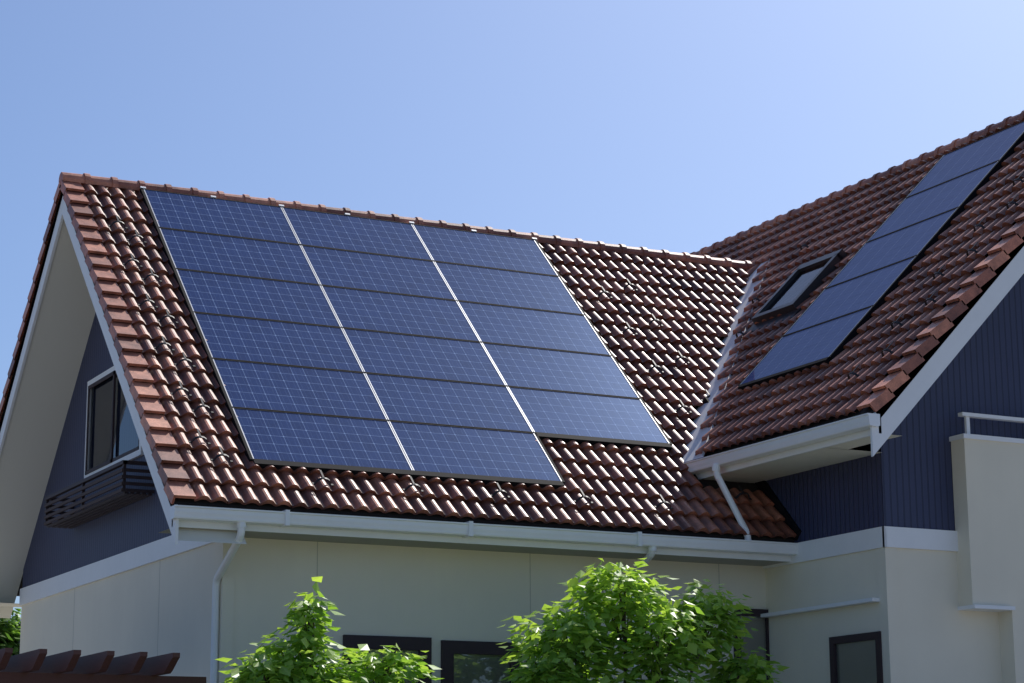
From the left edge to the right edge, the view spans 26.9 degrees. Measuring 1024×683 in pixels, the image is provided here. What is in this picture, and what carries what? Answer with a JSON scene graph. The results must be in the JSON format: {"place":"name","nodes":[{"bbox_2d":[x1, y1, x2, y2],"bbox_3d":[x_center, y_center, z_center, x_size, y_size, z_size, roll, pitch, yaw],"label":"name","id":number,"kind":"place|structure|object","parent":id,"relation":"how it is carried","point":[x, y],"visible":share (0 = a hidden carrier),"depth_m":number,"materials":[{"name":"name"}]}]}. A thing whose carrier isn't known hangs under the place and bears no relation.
{"place":"outdoors","nodes":[
{"label":"outdoors","id":0,"kind":"place"},
{"bbox_2d":[0,0,1023,617],"label":"sky","id":1,"kind":"structure","parent":0,"point":[678,126],"materials":[{"name":"blue"}]},
{"label":"ground","id":2,"kind":"structure","parent":0,"visible":0},
{"bbox_2d":[0,608,20,655],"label":"tree","id":3,"kind":"object","parent":2,"relation":"on","point":[10,631],"visible":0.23,"depth_m":41.00,"materials":[{"name":"green plant"}]},
{"bbox_2d":[0,648,205,682],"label":"pergola","id":4,"kind":"object","parent":2,"relation":"on","point":[40,666],"visible":1,"depth_m":17.13,"materials":[{"name":"brown wood"}]},
{"bbox_2d":[215,576,443,682],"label":"tree","id":5,"kind":"object","parent":2,"relation":"on","point":[307,641],"visible":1,"depth_m":17.01,"materials":[{"name":"green plant"}]},
{"bbox_2d":[20,438,1023,682],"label":"cream walls","id":6,"kind":"structure","parent":2,"relation":"on","point":[925,626],"depth_m":20.34,"materials":[{"name":"beige paint"}]},
{"bbox_2d":[44,460,154,528],"bbox_3d":[-4.320,1.611,22.306,0.330,0.330,2.824,6,-14,-27],"label":"window box","id":7,"kind":"object","parent":6,"relation":"attached to","point":[127,496],"visible":0.84,"depth_m":21.84,"materials":[{"name":"black metal"}]},
{"bbox_2d":[44,468,122,524],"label":"flower balcony slats","id":8,"kind":"object","parent":7,"relation":"attached to","point":[84,494],"visible":1,"depth_m":22.11,"materials":[{"name":"black metal"}]},
{"bbox_2d":[72,542,721,658],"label":"wall joints","id":9,"kind":"object","parent":6,"relation":"attached to","point":[316,594],"depth_m":20.58,"materials":[{"name":"beige"}]},
{"bbox_2d":[0,219,900,617],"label":"soffits","id":10,"kind":"object","parent":6,"relation":"on","point":[60,335],"visible":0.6,"depth_m":23.86,"materials":[{"name":"beige paint"}]},
{"bbox_2d":[159,527,783,565],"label":"eave soffit","id":11,"kind":"structure","parent":6,"relation":"on","point":[386,542],"depth_m":20.20,"materials":[{"name":"beige paint"}]},
{"bbox_2d":[210,464,750,682],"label":"downpipes","id":12,"kind":"object","parent":6,"relation":"attached to","point":[234,547],"visible":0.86,"depth_m":19.07,"materials":[{"name":"white plastic"}]},
{"bbox_2d":[85,370,882,682],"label":"windows","id":13,"kind":"structure","parent":6,"relation":"attached to","point":[450,649],"depth_m":20.07,"materials":[{"name":"black glass"}]},
{"bbox_2d":[0,193,1023,561],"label":"fascia boards","id":14,"kind":"object","parent":6,"relation":"on","point":[948,351],"visible":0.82,"depth_m":20.02,"materials":[{"name":"white paint"}]},
{"bbox_2d":[0,163,1023,595],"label":"roof deck","id":15,"kind":"structure","parent":6,"relation":"on","point":[752,487],"depth_m":20.23,"materials":[{"name":"grey"}]},
{"bbox_2d":[0,110,1023,538],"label":"roof tiles","id":16,"kind":"object","parent":15,"relation":"on","point":[848,220],"visible":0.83,"depth_m":21.45,"materials":[{"name":"ceramic"}]},
{"bbox_2d":[108,172,1023,508],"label":"snow guards","id":17,"kind":"object","parent":16,"relation":"on","point":[598,296],"visible":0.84,"depth_m":20.91,"materials":[{"name":"brown metal"}]},
{"bbox_2d":[140,121,1023,492],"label":"solar panel frames","id":18,"kind":"structure","parent":16,"relation":"on","point":[642,445],"depth_m":21.72,"materials":[{"name":"metal"}]},
{"bbox_2d":[140,186,536,239],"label":"ridge clips","id":19,"kind":"object","parent":18,"relation":"attached to","point":[280,205],"visible":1,"depth_m":24.13,"materials":[{"name":"silver metal"}]},
{"bbox_2d":[145,190,667,480],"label":"solar panels","id":20,"kind":"object","parent":18,"relation":"in","point":[279,436],"visible":1,"depth_m":22.10,"materials":[{"name":"blue glass"}]},
{"bbox_2d":[144,131,1023,481],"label":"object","id":21,"kind":"object","parent":18,"relation":"attached to","point":[470,325],"visible":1,"depth_m":22.33,"materials":[{"name":"silver metal"}]},
{"bbox_2d":[742,122,1023,383],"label":"solar panels","id":22,"kind":"structure","parent":18,"relation":"in","point":[815,343],"depth_m":22.68,"materials":[{"name":"blue glass"}]},
{"bbox_2d":[745,249,846,333],"bbox_3d":[3.217,-0.556,24.089,0.849,0.889,0.940,6,-14,-27],"label":"skylight frame","id":23,"kind":"object","parent":16,"relation":"on","point":[829,262],"visible":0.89,"depth_m":23.97,"materials":[{"name":"grey metal"}]},
{"bbox_2d":[682,258,769,461],"bbox_3d":[2.437,0.111,24.170,0.356,3.171,4.829,-4,-13,16],"label":"valley flashing","id":24,"kind":"object","parent":15,"relation":"on","point":[697,434],"visible":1,"depth_m":23.68,"materials":[{"name":"white paint"}]},
{"bbox_2d":[19,412,1023,617],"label":"white trim","id":25,"kind":"structure","parent":6,"relation":"on","point":[809,550],"depth_m":20.74,"materials":[{"name":"paint"}]},
{"bbox_2d":[22,274,1023,587],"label":"wall siding","id":26,"kind":"object","parent":6,"relation":"on","point":[904,478],"visible":0.54,"depth_m":21.17,"materials":[{"name":"blue wood"}]},
{"bbox_2d":[84,366,143,477],"bbox_3d":[-4.167,0.790,22.512,0.045,1.100,1.980,6,-14,-27],"label":"white window frame","id":27,"kind":"object","parent":26,"relation":"attached to","point":[135,454],"visible":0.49,"depth_m":23.06,"materials":[{"name":"white plastic"}]},
{"bbox_2d":[170,413,879,555],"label":"gutters","id":28,"kind":"object","parent":6,"relation":"attached to","point":[839,428],"visible":0.99,"depth_m":19.85,"materials":[{"name":"white plastic"}]},
{"bbox_2d":[703,397,800,540],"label":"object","id":29,"kind":"structure","parent":6,"relation":"attached to","point":[764,487],"depth_m":21.70,"materials":[{"name":"brown"}]},
{"bbox_2d":[497,558,789,682],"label":"tree","id":30,"kind":"object","parent":2,"relation":"on","point":[693,643],"visible":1,"depth_m":18.45,"materials":[{"name":"green plant"}]}
]}

